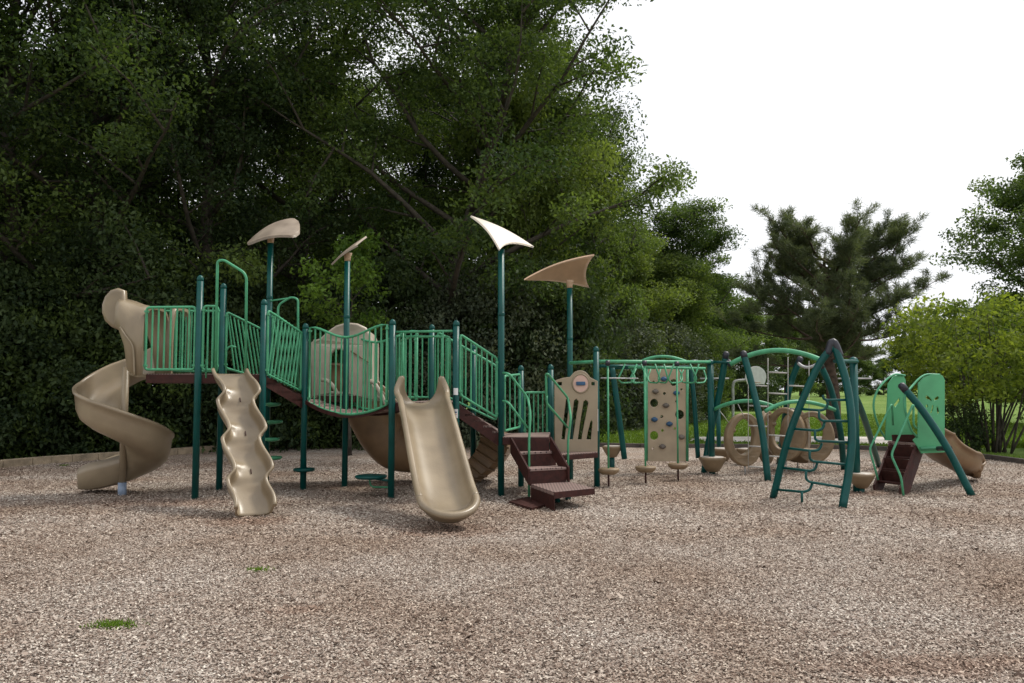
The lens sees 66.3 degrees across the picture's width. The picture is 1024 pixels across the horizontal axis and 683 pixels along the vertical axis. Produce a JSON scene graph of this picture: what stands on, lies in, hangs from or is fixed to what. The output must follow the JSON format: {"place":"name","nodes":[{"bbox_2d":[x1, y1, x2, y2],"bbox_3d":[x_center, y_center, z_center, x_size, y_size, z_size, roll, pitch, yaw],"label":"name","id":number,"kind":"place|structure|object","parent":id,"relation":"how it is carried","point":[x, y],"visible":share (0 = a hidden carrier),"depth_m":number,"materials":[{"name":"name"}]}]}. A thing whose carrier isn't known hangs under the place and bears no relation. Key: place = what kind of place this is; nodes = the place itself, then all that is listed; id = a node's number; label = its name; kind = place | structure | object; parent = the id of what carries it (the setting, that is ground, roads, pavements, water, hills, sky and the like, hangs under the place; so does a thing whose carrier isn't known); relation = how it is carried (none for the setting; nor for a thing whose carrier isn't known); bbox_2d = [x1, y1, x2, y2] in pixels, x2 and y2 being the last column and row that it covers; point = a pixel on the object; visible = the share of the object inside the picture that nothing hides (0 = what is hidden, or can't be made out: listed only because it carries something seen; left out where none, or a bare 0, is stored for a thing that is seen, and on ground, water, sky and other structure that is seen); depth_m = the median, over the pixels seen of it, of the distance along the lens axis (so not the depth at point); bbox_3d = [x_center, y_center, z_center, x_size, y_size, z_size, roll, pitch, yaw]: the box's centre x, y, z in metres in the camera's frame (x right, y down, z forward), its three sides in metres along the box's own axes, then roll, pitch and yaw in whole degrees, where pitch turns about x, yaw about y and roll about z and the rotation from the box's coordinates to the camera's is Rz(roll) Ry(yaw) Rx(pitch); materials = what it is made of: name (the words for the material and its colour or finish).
{"place":"outdoors","nodes":[
{"label":"outdoors","id":0,"kind":"place"},
{"bbox_2d":[0,0,1023,389],"label":"sky","id":1,"kind":"structure","parent":0,"point":[817,107],"materials":[{"name":"white"}]},
{"bbox_2d":[67,390,1023,456],"bbox_3d":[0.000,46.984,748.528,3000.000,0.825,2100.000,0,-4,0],"label":"ground","id":2,"kind":"structure","parent":0,"point":[880,403],"depth_m":55.24,"materials":[{"name":"green plant"}]},
{"bbox_2d":[0,440,341,467],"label":"timber edging","id":3,"kind":"object","parent":2,"relation":"on","point":[19,462],"visible":0.31,"depth_m":17.27,"materials":[{"name":"brown wood"}]},
{"bbox_2d":[0,445,1023,682],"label":"wood chip bed","id":4,"kind":"object","parent":2,"relation":"on","point":[333,453],"visible":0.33,"depth_m":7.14,"materials":[{"name":"brown wood"}]},
{"bbox_2d":[79,618,149,630],"bbox_3d":[-2.683,1.908,5.299,0.451,0.039,0.227,0,-4,0],"label":"weed patch","id":5,"kind":"object","parent":4,"relation":"on","point":[113,623],"visible":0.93,"depth_m":5.27,"materials":[{"name":"green plant"}]},
{"bbox_2d":[247,565,275,572],"bbox_3d":[-2.212,2.006,6.915,0.262,0.039,0.164,0,-4,0],"label":"weed patch","id":6,"kind":"object","parent":4,"relation":"on","point":[257,569],"visible":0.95,"depth_m":6.91,"materials":[{"name":"green plant"}]},
{"bbox_2d":[290,225,391,455],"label":"young maple","id":7,"kind":"object","parent":4,"relation":"on","point":[343,246],"visible":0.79,"depth_m":19.10,"materials":[{"name":"green plant"}]},
{"bbox_2d":[72,216,710,523],"bbox_3d":[-1.420,0.053,11.944,10.527,4.653,6.176,0,-4,0],"label":"play structure","id":8,"kind":"object","parent":4,"relation":"on","point":[421,442],"visible":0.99,"depth_m":11.91,"materials":[{"name":"green paint"}]},
{"bbox_2d":[1,439,1023,459],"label":"grass","id":9,"kind":"structure","parent":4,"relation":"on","point":[999,454],"depth_m":18.90,"materials":[{"name":"green plant"}]},
{"bbox_2d":[602,355,699,467],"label":"climbing wall","id":10,"kind":"structure","parent":4,"relation":"on","point":[664,444],"depth_m":15.11,"materials":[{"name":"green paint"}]},
{"bbox_2d":[699,338,880,507],"bbox_3d":[4.721,1.329,14.216,3.424,2.459,6.690,-2,-4,26],"label":"climbing frame","id":11,"kind":"object","parent":4,"relation":"on","point":[794,444],"visible":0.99,"depth_m":14.55,"materials":[{"name":"green paint"}]},
{"bbox_2d":[869,373,985,495],"bbox_3d":[6.898,1.475,13.014,1.473,1.904,3.316,-2,-4,35],"label":"slide","id":12,"kind":"object","parent":4,"relation":"on","point":[934,439],"visible":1,"depth_m":12.46,"materials":[{"name":"green paint"}]},
{"bbox_2d":[472,183,689,288],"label":"broadleaf tree","id":13,"kind":"object","parent":2,"relation":"on","point":[668,281],"visible":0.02,"depth_m":40.35,"materials":[{"name":"green plant"}]},
{"bbox_2d":[541,105,670,392],"bbox_3d":[3.660,-3.326,34.111,6.956,14.121,8.104,1,-4,-9],"label":"oak tree","id":14,"kind":"object","parent":2,"relation":"on","point":[590,245],"visible":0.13,"depth_m":33.38,"materials":[{"name":"green plant"}]},
{"bbox_2d":[638,251,731,384],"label":"tree","id":15,"kind":"object","parent":2,"relation":"on","point":[679,263],"visible":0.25,"depth_m":39.17,"materials":[{"name":"green plant"}]},
{"bbox_2d":[696,274,756,391],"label":"distant tree","id":16,"kind":"object","parent":2,"relation":"on","point":[722,325],"visible":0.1,"depth_m":59.90,"materials":[{"name":"green plant"}]},
{"bbox_2d":[695,336,787,410],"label":"bush","id":17,"kind":"object","parent":2,"relation":"on","point":[740,374],"visible":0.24,"depth_m":52.56,"materials":[{"name":"green plant"}]},
{"bbox_2d":[464,442,1023,463],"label":"timber edging","id":18,"kind":"object","parent":2,"relation":"on","point":[884,448],"visible":0.18,"depth_m":21.00,"materials":[{"name":"brown wood"}]},
{"bbox_2d":[731,366,765,416],"bbox_3d":[10.835,2.449,35.624,1.588,2.663,0.715,0,-4,0],"label":"basketball hoop","id":19,"kind":"object","parent":2,"relation":"on","point":[759,374],"visible":0.81,"depth_m":35.85,"materials":[{"name":"metal"}]},
{"bbox_2d":[730,306,798,398],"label":"distant tree","id":20,"kind":"object","parent":2,"relation":"on","point":[775,343],"visible":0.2,"depth_m":67.18,"materials":[{"name":"green plant"}]},
{"bbox_2d":[762,313,821,398],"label":"distant tree","id":21,"kind":"object","parent":2,"relation":"on","point":[800,377],"visible":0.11,"depth_m":74.07,"materials":[{"name":"green plant"}]},
{"bbox_2d":[775,344,812,395],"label":"distant tree","id":22,"kind":"object","parent":2,"relation":"on","point":[781,386],"visible":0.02,"depth_m":97.64,"materials":[{"name":"green plant"}]},
{"bbox_2d":[589,413,1023,447],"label":"lawn grass","id":23,"kind":"structure","parent":2,"relation":"on","point":[704,430],"depth_m":29.67,"materials":[{"name":"green plant"}]},
{"bbox_2d":[787,344,849,396],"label":"distant tree","id":24,"kind":"object","parent":2,"relation":"on","point":[821,391],"visible":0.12,"depth_m":83.44,"materials":[{"name":"green plant"}]},
{"bbox_2d":[712,197,953,437],"bbox_3d":[10.723,-0.726,26.378,7.361,7.889,7.601,1,-4,-17],"label":"pine tree","id":25,"kind":"object","parent":2,"relation":"on","point":[845,310],"visible":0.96,"depth_m":25.04,"materials":[{"name":"green plant"}]},
{"bbox_2d":[835,337,876,395],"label":"distant tree","id":26,"kind":"object","parent":2,"relation":"on","point":[861,365],"visible":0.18,"depth_m":88.92,"materials":[{"name":"green plant"}]},
{"bbox_2d":[858,360,884,395],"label":"distant tree","id":27,"kind":"object","parent":2,"relation":"on","point":[875,375],"visible":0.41,"depth_m":99.45,"materials":[{"name":"green plant"}]},
{"bbox_2d":[872,358,894,394],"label":"distant tree","id":28,"kind":"object","parent":2,"relation":"on","point":[884,372],"visible":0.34,"depth_m":109.59,"materials":[{"name":"green plant"}]},
{"bbox_2d":[882,335,917,392],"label":"distant tree","id":29,"kind":"object","parent":2,"relation":"on","point":[897,355],"visible":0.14,"depth_m":94.55,"materials":[{"name":"green plant"}]},
{"bbox_2d":[903,327,955,388],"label":"distant tree","id":30,"kind":"object","parent":2,"relation":"on","point":[925,352],"visible":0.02,"depth_m":86.40,"materials":[{"name":"green plant"}]},
{"bbox_2d":[877,286,1023,453],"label":"flowering shrub","id":31,"kind":"object","parent":2,"relation":"on","point":[998,390],"visible":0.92,"depth_m":19.80,"materials":[{"name":"green plant"}]},
{"bbox_2d":[930,399,996,452],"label":"shrub","id":32,"kind":"object","parent":2,"relation":"on","point":[969,416],"visible":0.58,"depth_m":20.14,"materials":[{"name":"green plant"}]},
{"bbox_2d":[938,305,1000,397],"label":"distant tree","id":33,"kind":"object","parent":2,"relation":"on","point":[985,327],"visible":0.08,"depth_m":78.66,"materials":[{"name":"green plant"}]},
{"bbox_2d":[928,149,1023,407],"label":"broadleaf tree","id":34,"kind":"object","parent":2,"relation":"on","point":[1010,199],"visible":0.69,"depth_m":34.28,"materials":[{"name":"green plant"}]},
{"bbox_2d":[976,291,1023,371],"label":"distant tree","id":35,"kind":"object","parent":2,"relation":"on","point":[1002,321],"visible":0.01,"depth_m":77.94,"materials":[{"name":"green plant"}]},
{"bbox_2d":[1012,370,1023,425],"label":"bush","id":36,"kind":"object","parent":2,"relation":"on","point":[1021,417],"visible":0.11,"depth_m":22.86,"materials":[{"name":"green plant"}]},
{"bbox_2d":[691,436,887,443],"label":"path","id":37,"kind":"structure","parent":0,"point":[862,439],"depth_m":25.05,"materials":[{"name":"concrete"}]},
{"label":"forest floor","id":38,"kind":"structure","parent":0,"visible":0},
{"bbox_2d":[0,252,95,458],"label":"bush","id":39,"kind":"object","parent":38,"relation":"on","point":[24,331],"visible":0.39,"depth_m":17.67,"materials":[{"name":"green plant"}]},
{"bbox_2d":[0,273,139,458],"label":"bush","id":40,"kind":"object","parent":38,"relation":"on","point":[31,390],"visible":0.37,"depth_m":17.95,"materials":[{"name":"green plant"}]},
{"bbox_2d":[4,36,156,272],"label":"broadleaf tree","id":41,"kind":"object","parent":38,"relation":"on","point":[54,156],"visible":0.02,"depth_m":29.48,"materials":[{"name":"green plant"}]},
{"bbox_2d":[3,43,189,264],"bbox_3d":[-18.686,-4.176,31.752,10.561,15.446,12.518,2,-4,-29],"label":"broadleaf tree","id":42,"kind":"object","parent":38,"relation":"on","point":[72,155],"depth_m":30.02,"materials":[{"name":"green plant"}]},
{"bbox_2d":[0,276,193,456],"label":"bush","id":43,"kind":"object","parent":38,"relation":"on","point":[52,443],"visible":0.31,"depth_m":18.16,"materials":[{"name":"green plant"}]},
{"bbox_2d":[0,0,196,328],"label":"broadleaf tree","id":44,"kind":"object","parent":38,"relation":"on","point":[34,37],"visible":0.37,"depth_m":17.85,"materials":[{"name":"green plant"}]},
{"bbox_2d":[0,0,228,414],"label":"broadleaf tree","id":45,"kind":"object","parent":38,"relation":"on","point":[134,250],"visible":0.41,"depth_m":19.21,"materials":[{"name":"green plant"}]},
{"bbox_2d":[51,313,239,452],"bbox_3d":[-9.592,1.017,20.540,4.421,4.281,5.136,-1,-4,15],"label":"bush","id":46,"kind":"object","parent":38,"relation":"on","point":[101,441],"visible":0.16,"depth_m":19.19,"materials":[{"name":"green plant"}]},
{"bbox_2d":[0,0,312,440],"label":"broadleaf tree","id":47,"kind":"object","parent":38,"relation":"on","point":[79,159],"visible":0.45,"depth_m":19.09,"materials":[{"name":"green plant"}]},
{"bbox_2d":[15,0,311,403],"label":"broadleaf tree","id":48,"kind":"object","parent":38,"relation":"on","point":[172,15],"visible":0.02,"depth_m":28.37,"materials":[{"name":"green plant"}]},
{"bbox_2d":[4,0,390,379],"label":"broadleaf tree","id":49,"kind":"object","parent":38,"relation":"on","point":[208,176],"visible":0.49,"depth_m":21.25,"materials":[{"name":"green plant"}]},
{"bbox_2d":[96,240,310,453],"bbox_3d":[-8.479,0.265,21.462,5.732,5.982,5.402,-1,-4,23],"label":"bush","id":50,"kind":"object","parent":38,"relation":"on","point":[186,417],"visible":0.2,"depth_m":20.16,"materials":[{"name":"green plant"}]},
{"bbox_2d":[112,55,340,283],"bbox_3d":[-11.966,-4.104,32.929,10.561,15.446,12.518,-3,-4,36],"label":"broadleaf tree","id":51,"kind":"object","parent":38,"relation":"on","point":[268,203],"visible":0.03,"depth_m":31.94,"materials":[{"name":"green plant"}]},
{"bbox_2d":[153,295,338,452],"bbox_3d":[-7.019,0.909,21.884,5.177,4.587,5.493,0,-4,4],"label":"bush","id":52,"kind":"object","parent":38,"relation":"on","point":[285,311],"visible":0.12,"depth_m":20.53,"materials":[{"name":"green plant"}]},
{"bbox_2d":[107,0,457,312],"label":"broadleaf tree","id":53,"kind":"object","parent":38,"relation":"on","point":[322,247],"visible":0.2,"depth_m":25.30,"materials":[{"name":"green plant"}]},
{"bbox_2d":[186,63,449,422],"bbox_3d":[-8.639,-4.658,33.327,13.320,16.615,13.079,0,-4,-3],"label":"broadleaf tree","id":54,"kind":"object","parent":38,"relation":"on","point":[365,109],"visible":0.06,"depth_m":31.66,"materials":[{"name":"green plant"}]},
{"bbox_2d":[239,305,397,449],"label":"bush","id":55,"kind":"object","parent":38,"relation":"on","point":[316,427],"visible":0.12,"depth_m":21.11,"materials":[{"name":"green plant"}]},
{"bbox_2d":[284,248,467,450],"bbox_3d":[-4.133,0.353,22.907,5.402,5.982,5.732,2,-4,-33],"label":"bush","id":56,"kind":"object","parent":38,"relation":"on","point":[400,282],"visible":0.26,"depth_m":21.82,"materials":[{"name":"green plant"}]},
{"bbox_2d":[261,55,580,305],"bbox_3d":[-3.397,-4.088,33.193,12.518,15.446,10.561,-1,-4,12],"label":"broadleaf tree","id":57,"kind":"object","parent":38,"relation":"on","point":[420,167],"visible":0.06,"depth_m":31.59,"materials":[{"name":"green plant"}]},
{"bbox_2d":[333,290,524,447],"bbox_3d":[-2.461,0.919,23.048,5.856,4.858,5.648,-1,-4,10],"label":"bush","id":58,"kind":"object","parent":38,"relation":"on","point":[426,326],"visible":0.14,"depth_m":21.94,"materials":[{"name":"green plant"}]},
{"bbox_2d":[181,0,696,399],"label":"broadleaf tree","id":59,"kind":"object","parent":38,"relation":"on","point":[479,17],"visible":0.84,"depth_m":22.28,"materials":[{"name":"green plant"}]},
{"bbox_2d":[406,263,591,448],"bbox_3d":[-0.591,0.475,23.428,6.139,5.941,6.365,1,-4,-9],"label":"bush","id":60,"kind":"object","parent":38,"relation":"on","point":[478,307],"visible":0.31,"depth_m":21.86,"materials":[{"name":"green plant"}]},
{"bbox_2d":[400,12,647,368],"bbox_3d":[-0.401,-5.190,32.799,9.409,17.601,11.152,1,-4,-17],"label":"broadleaf tree","id":61,"kind":"object","parent":38,"relation":"on","point":[560,91],"visible":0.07,"depth_m":31.12,"materials":[{"name":"green plant"}]},
{"bbox_2d":[429,74,639,396],"bbox_3d":[0.571,-2.690,25.610,7.188,11.714,6.674,-1,-4,15],"label":"tree","id":62,"kind":"object","parent":38,"relation":"on","point":[528,218],"visible":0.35,"depth_m":25.23,"materials":[{"name":"green plant"}]},
{"bbox_2d":[461,254,637,440],"bbox_3d":[1.006,0.427,24.125,5.402,5.982,5.732,0,-4,0],"label":"bush","id":63,"kind":"object","parent":38,"relation":"on","point":[589,324],"visible":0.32,"depth_m":22.72,"materials":[{"name":"green plant"}]},
{"bbox_2d":[516,292,686,430],"bbox_3d":[3.230,0.883,32.880,7.638,6.337,7.366,-3,-5,44],"label":"bush","id":64,"kind":"object","parent":38,"relation":"on","point":[639,415],"visible":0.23,"depth_m":31.61,"materials":[{"name":"green plant"}]},
{"bbox_2d":[593,218,685,281],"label":"broadleaf tree","id":65,"kind":"object","parent":38,"relation":"on","point":[606,233],"visible":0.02,"depth_m":47.58,"materials":[{"name":"green plant"}]},
{"bbox_2d":[599,315,694,424],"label":"bush","id":66,"kind":"object","parent":38,"relation":"on","point":[667,352],"visible":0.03,"depth_m":34.31,"materials":[{"name":"green plant"}]},
{"bbox_2d":[593,232,704,394],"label":"tree","id":67,"kind":"object","parent":38,"relation":"on","point":[671,295],"visible":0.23,"depth_m":36.13,"materials":[{"name":"green plant"}]},
{"bbox_2d":[625,316,719,423],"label":"bush","id":68,"kind":"object","parent":38,"relation":"on","point":[681,332],"visible":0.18,"depth_m":35.96,"materials":[{"name":"green plant"}]},
{"bbox_2d":[625,194,772,366],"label":"oak tree","id":69,"kind":"object","parent":38,"relation":"on","point":[707,242],"visible":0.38,"depth_m":41.25,"materials":[{"name":"green plant"}]},
{"bbox_2d":[680,349,743,419],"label":"bush","id":70,"kind":"object","parent":38,"relation":"on","point":[723,410],"visible":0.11,"depth_m":40.67,"materials":[{"name":"green plant"}]}
]}

